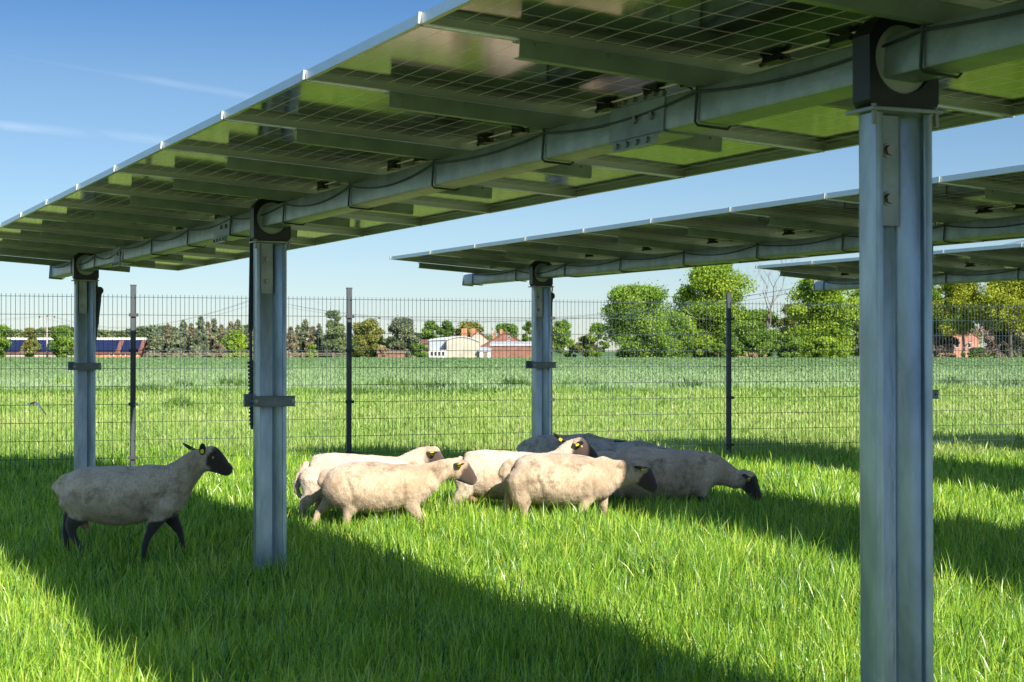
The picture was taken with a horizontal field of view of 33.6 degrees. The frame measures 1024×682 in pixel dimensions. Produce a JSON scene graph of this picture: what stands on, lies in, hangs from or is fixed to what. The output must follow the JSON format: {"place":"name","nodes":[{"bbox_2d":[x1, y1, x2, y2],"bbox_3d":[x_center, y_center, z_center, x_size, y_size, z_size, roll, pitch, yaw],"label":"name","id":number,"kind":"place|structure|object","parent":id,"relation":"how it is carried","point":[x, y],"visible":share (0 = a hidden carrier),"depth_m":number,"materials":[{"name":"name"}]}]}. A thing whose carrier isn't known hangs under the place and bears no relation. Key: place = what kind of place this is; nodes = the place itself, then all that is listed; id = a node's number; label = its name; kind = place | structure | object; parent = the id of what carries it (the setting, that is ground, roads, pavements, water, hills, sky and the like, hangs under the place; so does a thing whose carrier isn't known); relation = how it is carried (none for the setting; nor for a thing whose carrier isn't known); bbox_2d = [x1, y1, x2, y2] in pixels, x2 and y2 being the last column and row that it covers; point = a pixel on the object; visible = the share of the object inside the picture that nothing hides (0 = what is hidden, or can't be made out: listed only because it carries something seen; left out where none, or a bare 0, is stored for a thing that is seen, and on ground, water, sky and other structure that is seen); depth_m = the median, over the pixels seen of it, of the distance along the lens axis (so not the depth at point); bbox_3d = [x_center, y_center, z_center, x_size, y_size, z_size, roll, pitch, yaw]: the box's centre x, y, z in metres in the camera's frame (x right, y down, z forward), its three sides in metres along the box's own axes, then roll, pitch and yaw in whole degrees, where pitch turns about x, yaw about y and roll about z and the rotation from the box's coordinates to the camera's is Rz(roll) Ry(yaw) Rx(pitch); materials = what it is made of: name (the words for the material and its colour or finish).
{"place":"outdoors","nodes":[
{"label":"outdoors","id":0,"kind":"place"},
{"bbox_2d":[5,338,149,356],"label":"solar barn","id":1,"kind":"structure","parent":0,"point":[107,343],"depth_m":363.46,"materials":[{"name":"brick"}]},
{"bbox_2d":[413,339,427,356],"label":"dark shed","id":2,"kind":"structure","parent":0,"point":[426,342],"depth_m":346.00,"materials":[{"name":"brown wood"}]},
{"bbox_2d":[478,347,491,357],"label":"white shed","id":3,"kind":"structure","parent":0,"point":[485,353],"depth_m":334.99,"materials":[{"name":"paint"}]},
{"bbox_2d":[9,356,997,357],"bbox_3d":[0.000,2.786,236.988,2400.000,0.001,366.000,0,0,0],"label":"crop field","id":4,"kind":"structure","parent":0,"point":[552,356],"depth_m":416.31,"materials":[{"name":"green plant"}]},
{"bbox_2d":[0,324,14,356],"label":"broadleaf tree","id":5,"kind":"object","parent":4,"relation":"on","point":[5,342],"visible":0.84,"depth_m":347.33,"materials":[{"name":"green plant"}]},
{"bbox_2d":[18,327,41,356],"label":"broadleaf tree","id":6,"kind":"object","parent":4,"relation":"on","point":[35,344],"visible":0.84,"depth_m":349.61,"materials":[{"name":"green plant"}]},
{"bbox_2d":[39,315,54,357],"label":"utility pole","id":7,"kind":"object","parent":4,"relation":"on","point":[47,318],"visible":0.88,"depth_m":351.93,"materials":[{"name":"concrete"}]},
{"bbox_2d":[47,325,73,357],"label":"broadleaf tree","id":8,"kind":"object","parent":4,"relation":"on","point":[61,342],"visible":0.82,"depth_m":347.06,"materials":[{"name":"green plant"}]},
{"bbox_2d":[143,330,161,356],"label":"spruce tree","id":9,"kind":"object","parent":4,"relation":"on","point":[157,346],"visible":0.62,"depth_m":357.52,"materials":[{"name":"green plant"}]},
{"bbox_2d":[156,329,169,355],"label":"spruce tree","id":10,"kind":"object","parent":4,"relation":"on","point":[159,335],"visible":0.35,"depth_m":362.64,"materials":[{"name":"green plant"}]},
{"bbox_2d":[163,322,170,356],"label":"spruce tree","id":11,"kind":"object","parent":4,"relation":"on","point":[167,333],"visible":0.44,"depth_m":367.54,"materials":[{"name":"green plant"}]},
{"bbox_2d":[165,326,185,356],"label":"spruce tree","id":12,"kind":"object","parent":4,"relation":"on","point":[177,344],"visible":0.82,"depth_m":357.47,"materials":[{"name":"green plant"}]},
{"bbox_2d":[172,320,192,355],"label":"spruce tree","id":13,"kind":"object","parent":4,"relation":"on","point":[187,339],"visible":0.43,"depth_m":362.62,"materials":[{"name":"green plant"}]},
{"bbox_2d":[186,322,196,355],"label":"spruce tree","id":14,"kind":"object","parent":4,"relation":"on","point":[190,329],"visible":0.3,"depth_m":367.50,"materials":[{"name":"green plant"}]},
{"bbox_2d":[188,316,212,357],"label":"spruce tree","id":15,"kind":"object","parent":4,"relation":"on","point":[198,341],"visible":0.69,"depth_m":357.60,"materials":[{"name":"green plant"}]},
{"bbox_2d":[205,321,214,351],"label":"spruce tree","id":16,"kind":"object","parent":4,"relation":"on","point":[210,335],"visible":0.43,"depth_m":362.65,"materials":[{"name":"green plant"}]},
{"bbox_2d":[211,318,219,346],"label":"spruce tree","id":17,"kind":"object","parent":4,"relation":"on","point":[213,326],"visible":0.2,"depth_m":367.69,"materials":[{"name":"green plant"}]},
{"bbox_2d":[210,324,226,356],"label":"spruce tree","id":18,"kind":"object","parent":4,"relation":"on","point":[222,334],"visible":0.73,"depth_m":357.58,"materials":[{"name":"green plant"}]},
{"bbox_2d":[224,321,233,346],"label":"spruce tree","id":19,"kind":"object","parent":4,"relation":"on","point":[231,326],"visible":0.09,"depth_m":362.68,"materials":[{"name":"green plant"}]},
{"bbox_2d":[220,328,247,357],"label":"broadleaf tree","id":20,"kind":"object","parent":4,"relation":"on","point":[232,337],"visible":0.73,"depth_m":343.88,"materials":[{"name":"green plant"}]},
{"bbox_2d":[234,319,244,334],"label":"spruce tree","id":21,"kind":"object","parent":4,"relation":"on","point":[235,325],"visible":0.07,"depth_m":367.64,"materials":[{"name":"green plant"}]},
{"bbox_2d":[147,352,345,357],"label":"rail fence","id":22,"kind":"object","parent":4,"relation":"on","point":[160,353],"visible":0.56,"depth_m":339.85,"materials":[{"name":"brown wood"}]},
{"bbox_2d":[243,328,252,356],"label":"spruce tree","id":23,"kind":"object","parent":4,"relation":"on","point":[247,338],"visible":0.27,"depth_m":357.29,"materials":[{"name":"green plant"}]},
{"bbox_2d":[287,326,299,357],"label":"spruce tree","id":24,"kind":"object","parent":4,"relation":"on","point":[293,345],"visible":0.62,"depth_m":357.51,"materials":[{"name":"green plant"}]},
{"bbox_2d":[295,324,304,356],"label":"spruce tree","id":25,"kind":"object","parent":4,"relation":"on","point":[298,336],"visible":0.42,"depth_m":361.73,"materials":[{"name":"green plant"}]},
{"bbox_2d":[300,319,309,341],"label":"spruce tree","id":26,"kind":"object","parent":4,"relation":"on","point":[303,329],"visible":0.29,"depth_m":365.65,"materials":[{"name":"green plant"}]},
{"bbox_2d":[303,326,321,356],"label":"spruce tree","id":27,"kind":"object","parent":4,"relation":"on","point":[309,339],"visible":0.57,"depth_m":357.51,"materials":[{"name":"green plant"}]},
{"bbox_2d":[307,344,317,357],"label":"bush","id":28,"kind":"object","parent":4,"relation":"on","point":[311,347],"visible":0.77,"depth_m":345.60,"materials":[{"name":"green plant"}]},
{"bbox_2d":[313,323,325,356],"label":"spruce tree","id":29,"kind":"object","parent":4,"relation":"on","point":[318,330],"visible":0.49,"depth_m":361.51,"materials":[{"name":"green plant"}]},
{"bbox_2d":[321,310,345,357],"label":"birch tree","id":30,"kind":"object","parent":4,"relation":"on","point":[335,326],"visible":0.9,"depth_m":351.50,"materials":[{"name":"green plant"}]},
{"bbox_2d":[352,317,385,357],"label":"willow tree","id":31,"kind":"object","parent":4,"relation":"on","point":[370,341],"visible":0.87,"depth_m":348.81,"materials":[{"name":"green plant"}]},
{"bbox_2d":[378,345,388,356],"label":"bush","id":32,"kind":"object","parent":4,"relation":"on","point":[381,347],"visible":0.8,"depth_m":333.66,"materials":[{"name":"brown plant"}]},
{"bbox_2d":[377,349,405,357],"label":"garden shed","id":33,"kind":"structure","parent":4,"relation":"on","point":[388,354],"depth_m":340.99,"materials":[{"name":"red brick"}]},
{"bbox_2d":[387,314,419,356],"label":"pine tree","id":34,"kind":"object","parent":4,"relation":"on","point":[402,335],"visible":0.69,"depth_m":342.83,"materials":[{"name":"green plant"}]},
{"bbox_2d":[410,343,430,357],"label":"bush","id":35,"kind":"object","parent":4,"relation":"on","point":[418,348],"visible":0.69,"depth_m":329.44,"materials":[{"name":"green plant"}]},
{"bbox_2d":[421,320,439,338],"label":"broadleaf tree","id":36,"kind":"object","parent":4,"relation":"on","point":[430,330],"visible":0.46,"depth_m":379.34,"materials":[{"name":"green plant"}]},
{"bbox_2d":[435,319,454,336],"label":"broadleaf tree","id":37,"kind":"object","parent":4,"relation":"on","point":[447,329],"visible":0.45,"depth_m":383.47,"materials":[{"name":"green plant"}]},
{"bbox_2d":[429,336,478,357],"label":"hall","id":38,"kind":"structure","parent":4,"relation":"on","point":[458,343],"depth_m":336.00,"materials":[{"name":"white paint"}]},
{"bbox_2d":[450,319,490,339],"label":"broadleaf tree","id":39,"kind":"object","parent":4,"relation":"on","point":[468,325],"visible":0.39,"depth_m":376.93,"materials":[{"name":"green plant"}]},
{"bbox_2d":[462,328,489,345],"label":"cream house","id":40,"kind":"structure","parent":4,"relation":"on","point":[464,331],"depth_m":368.01,"materials":[{"name":"beige paint"}]},
{"bbox_2d":[480,329,520,346],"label":"brick house","id":41,"kind":"structure","parent":4,"relation":"on","point":[501,336],"depth_m":352.01,"materials":[{"name":"brick"}]},
{"bbox_2d":[491,323,518,338],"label":"broadleaf tree","id":42,"kind":"object","parent":4,"relation":"on","point":[514,330],"visible":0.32,"depth_m":370.75,"materials":[{"name":"green plant"}]},
{"bbox_2d":[0,356,1023,391],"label":"cereal crop","id":43,"kind":"object","parent":4,"relation":"on","point":[781,369],"visible":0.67,"depth_m":96.24,"materials":[{"name":"green plant"}]},
{"bbox_2d":[521,320,530,340],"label":"broadleaf tree","id":44,"kind":"object","parent":4,"relation":"on","point":[525,328],"visible":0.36,"depth_m":357.89,"materials":[{"name":"green plant"}]},
{"bbox_2d":[553,318,574,356],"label":"broadleaf tree","id":45,"kind":"object","parent":4,"relation":"on","point":[557,329],"visible":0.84,"depth_m":354.99,"materials":[{"name":"green plant"}]},
{"bbox_2d":[564,344,579,356],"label":"shrub","id":46,"kind":"object","parent":4,"relation":"on","point":[570,352],"visible":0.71,"depth_m":325.65,"materials":[{"name":"green plant"}]},
{"bbox_2d":[570,335,596,357],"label":"shrub","id":47,"kind":"object","parent":4,"relation":"on","point":[585,341],"visible":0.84,"depth_m":321.51,"materials":[{"name":"green plant"}]},
{"bbox_2d":[584,322,610,356],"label":"sapling","id":48,"kind":"object","parent":4,"relation":"on","point":[590,337],"visible":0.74,"depth_m":319.84,"materials":[{"name":"green plant"}]},
{"bbox_2d":[598,279,686,357],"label":"broadleaf tree","id":49,"kind":"object","parent":4,"relation":"on","point":[638,293],"visible":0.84,"depth_m":293.10,"materials":[{"name":"green plant"}]},
{"bbox_2d":[653,308,698,357],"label":"broadleaf tree","id":50,"kind":"object","parent":4,"relation":"on","point":[677,329],"visible":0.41,"depth_m":304.44,"materials":[{"name":"green plant"}]},
{"bbox_2d":[665,264,761,357],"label":"broadleaf tree","id":51,"kind":"object","parent":4,"relation":"on","point":[716,282],"visible":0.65,"depth_m":315.58,"materials":[{"name":"green plant"}]},
{"bbox_2d":[696,342,740,357],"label":"bush","id":52,"kind":"object","parent":4,"relation":"on","point":[717,347],"visible":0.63,"depth_m":293.20,"materials":[{"name":"green plant"}]},
{"bbox_2d":[721,320,779,357],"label":"broadleaf tree","id":53,"kind":"object","parent":4,"relation":"on","point":[773,334],"visible":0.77,"depth_m":304.27,"materials":[{"name":"green plant"}]},
{"bbox_2d":[737,346,765,357],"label":"shrub","id":54,"kind":"object","parent":4,"relation":"on","point":[756,354],"visible":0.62,"depth_m":290.63,"materials":[{"name":"brown plant"}]},
{"bbox_2d":[735,308,783,356],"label":"broadleaf tree","id":55,"kind":"object","parent":4,"relation":"on","point":[762,314],"visible":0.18,"depth_m":334.63,"materials":[{"name":"green plant"}]},
{"bbox_2d":[745,258,800,355],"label":"bare tree","id":56,"kind":"object","parent":4,"relation":"on","point":[769,310],"visible":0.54,"depth_m":311.68,"materials":[{"name":"brown plant"}]},
{"bbox_2d":[775,301,796,355],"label":"broadleaf tree","id":57,"kind":"object","parent":4,"relation":"on","point":[782,322],"visible":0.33,"depth_m":329.25,"materials":[{"name":"green plant"}]},
{"bbox_2d":[769,335,804,357],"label":"bush","id":58,"kind":"object","parent":4,"relation":"on","point":[789,343],"visible":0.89,"depth_m":292.89,"materials":[{"name":"green plant"}]},
{"bbox_2d":[775,278,858,356],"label":"broadleaf tree","id":59,"kind":"object","parent":4,"relation":"on","point":[806,296],"visible":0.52,"depth_m":309.50,"materials":[{"name":"green plant"}]},
{"bbox_2d":[807,336,848,357],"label":"bush","id":60,"kind":"object","parent":4,"relation":"on","point":[825,347],"visible":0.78,"depth_m":290.53,"materials":[{"name":"green plant"}]},
{"bbox_2d":[844,289,859,356],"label":"broadleaf tree","id":61,"kind":"object","parent":4,"relation":"on","point":[856,293],"visible":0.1,"depth_m":320.76,"materials":[{"name":"green plant"}]},
{"bbox_2d":[932,285,942,338],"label":"broadleaf tree","id":62,"kind":"object","parent":4,"relation":"on","point":[935,295],"visible":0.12,"depth_m":310.31,"materials":[{"name":"green plant"}]},
{"bbox_2d":[933,347,957,357],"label":"shrub","id":63,"kind":"object","parent":4,"relation":"on","point":[944,354],"visible":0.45,"depth_m":289.52,"materials":[{"name":"green plant"}]},
{"bbox_2d":[933,333,959,357],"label":"shrub","id":64,"kind":"object","parent":4,"relation":"on","point":[947,340],"visible":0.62,"depth_m":302.87,"materials":[{"name":"green plant"}]},
{"bbox_2d":[933,283,985,356],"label":"broadleaf tree","id":65,"kind":"object","parent":4,"relation":"on","point":[957,294],"visible":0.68,"depth_m":299.59,"materials":[{"name":"green plant"}]},
{"bbox_2d":[938,314,983,345],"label":"broadleaf tree","id":66,"kind":"object","parent":4,"relation":"on","point":[946,318],"visible":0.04,"depth_m":340.70,"materials":[{"name":"green plant"}]},
{"bbox_2d":[961,346,994,357],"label":"shrub","id":67,"kind":"object","parent":4,"relation":"on","point":[963,354],"visible":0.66,"depth_m":298.24,"materials":[{"name":"green plant"}]},
{"bbox_2d":[973,320,1006,357],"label":"broadleaf tree","id":68,"kind":"object","parent":4,"relation":"on","point":[988,338],"visible":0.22,"depth_m":345.37,"materials":[{"name":"brown plant"}]},
{"bbox_2d":[964,280,1023,357],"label":"broadleaf tree","id":69,"kind":"object","parent":4,"relation":"on","point":[1009,293],"visible":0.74,"depth_m":293.83,"materials":[{"name":"green plant"}]},
{"bbox_2d":[993,327,1023,357],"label":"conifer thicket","id":70,"kind":"object","parent":4,"relation":"on","point":[1018,344],"visible":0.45,"depth_m":304.50,"materials":[{"name":"green plant"}]},
{"bbox_2d":[490,341,530,357],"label":"brick shed","id":71,"kind":"structure","parent":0,"point":[515,345],"depth_m":337.99,"materials":[{"name":"brick"}]},
{"bbox_2d":[0,437,1023,681],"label":"grass","id":72,"kind":"structure","parent":0,"point":[728,585],"depth_m":9.48,"materials":[{"name":"green plant"}]},
{"bbox_2d":[0,0,1023,349],"label":"sky","id":73,"kind":"structure","parent":0,"point":[87,87],"materials":[{"name":"blue"}]},
{"bbox_2d":[46,351,1004,681],"bbox_3d":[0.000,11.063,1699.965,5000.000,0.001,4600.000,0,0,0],"label":"ground","id":74,"kind":"structure","parent":0,"point":[612,353],"depth_m":631.68,"materials":[{"name":"green plant"}]},
{"bbox_2d":[51,443,232,567],"bbox_3d":[-2.449,1.096,11.233,1.203,0.852,0.430,0,0,0],"label":"sheep","id":75,"kind":"object","parent":74,"relation":"on","point":[156,496],"visible":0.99,"depth_m":11.12},
{"bbox_2d":[4,324,492,355],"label":"distant wood","id":76,"kind":"object","parent":74,"relation":"on","point":[140,334],"visible":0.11,"depth_m":432.77,"materials":[{"name":"green plant"}]},
{"bbox_2d":[294,445,443,520],"bbox_3d":[-1.125,1.182,13.441,1.215,0.704,0.429,0,0,0],"label":"sheep","id":77,"kind":"object","parent":74,"relation":"on","point":[307,476],"visible":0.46,"depth_m":13.34},
{"bbox_2d":[312,458,476,529],"bbox_3d":[-0.902,1.208,12.951,1.274,0.646,0.440,0,0,0],"label":"sheep","id":78,"kind":"object","parent":74,"relation":"on","point":[363,487],"visible":0.94,"depth_m":12.82},
{"bbox_2d":[0,0,1023,681],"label":"solar row","id":79,"kind":"object","parent":74,"relation":"on","point":[446,110],"visible":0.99,"depth_m":6.19,"materials":[{"name":"metal"}]},
{"bbox_2d":[0,375,1023,459],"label":"meadow grass","id":80,"kind":"structure","parent":74,"relation":"on","point":[453,435],"depth_m":32.70,"materials":[{"name":"green plant"}]},
{"bbox_2d":[0,285,1023,474],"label":"wire fence","id":81,"kind":"object","parent":74,"relation":"on","point":[133,404],"visible":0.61,"depth_m":20.35,"materials":[{"name":"black metal"}]},
{"bbox_2d":[27,402,45,414],"bbox_3d":[-5.210,0.737,18.619,0.205,0.149,0.026,0,0,0],"label":"barrier tape","id":82,"kind":"object","parent":81,"relation":"attached to","point":[36,403],"visible":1,"depth_m":18.62,"materials":[{"name":"white"}]},
{"bbox_2d":[452,433,597,510],"bbox_3d":[0.100,1.146,13.873,1.203,0.780,0.430,0,0,0],"label":"sheep","id":83,"kind":"object","parent":74,"relation":"on","point":[485,464],"visible":0.38,"depth_m":13.75},
{"bbox_2d":[516,433,625,452],"bbox_3d":[0.596,1.213,16.243,1.126,0.674,0.404,0,0,0],"label":"sheep","id":84,"kind":"object","parent":74,"relation":"on","point":[542,444],"visible":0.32,"depth_m":16.15},
{"bbox_2d":[498,452,657,516],"bbox_3d":[0.511,1.201,13.258,1.252,0.664,0.490,0,0,0],"label":"sheep","id":85,"kind":"object","parent":74,"relation":"on","point":[563,479],"visible":0.93,"depth_m":13.12},
{"bbox_2d":[596,451,615,456],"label":"sheep","id":86,"kind":"object","parent":74,"relation":"on","point":[601,453],"visible":0.02,"depth_m":14.60},
{"bbox_2d":[588,440,674,450],"bbox_3d":[1.016,1.214,15.228,1.101,0.660,0.397,0,0,0],"label":"sheep","id":87,"kind":"object","parent":74,"relation":"on","point":[605,446],"visible":0.25,"depth_m":15.15},
{"bbox_2d":[604,446,760,507],"bbox_3d":[1.433,1.216,14.438,1.378,0.647,0.460,0,0,0],"label":"sheep","id":88,"kind":"object","parent":74,"relation":"on","point":[683,472],"visible":0.65,"depth_m":14.30},
{"bbox_2d":[390,164,1023,436],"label":"solar row","id":89,"kind":"object","parent":74,"relation":"on","point":[979,206],"visible":0.81,"depth_m":14.14,"materials":[{"name":"metal"}]},
{"bbox_2d":[755,243,1023,291],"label":"solar row","id":90,"kind":"object","parent":74,"relation":"on","point":[997,263],"visible":0.36,"depth_m":19.06,"materials":[{"name":"metal"}]},
{"bbox_2d":[943,331,979,356],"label":"salmon house","id":91,"kind":"structure","parent":0,"point":[967,340],"depth_m":328.00,"materials":[{"name":"pink paint"}]},
{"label":"utility pole","id":92,"kind":"object","parent":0,"visible":0},
{"bbox_2d":[293,290,809,321],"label":"overhead wire","id":93,"kind":"object","parent":92,"relation":"attached to","point":[592,317],"visible":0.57,"depth_m":159.31,"materials":[{"name":"grey metal"}]},
{"bbox_2d":[289,240,1023,321],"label":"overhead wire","id":94,"kind":"object","parent":92,"relation":"attached to","point":[613,313],"visible":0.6,"depth_m":154.63,"materials":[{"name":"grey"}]},
{"bbox_2d":[289,241,1023,319],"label":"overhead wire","id":95,"kind":"object","parent":92,"relation":"attached to","point":[592,314],"visible":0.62,"depth_m":158.63,"materials":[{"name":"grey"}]}
]}

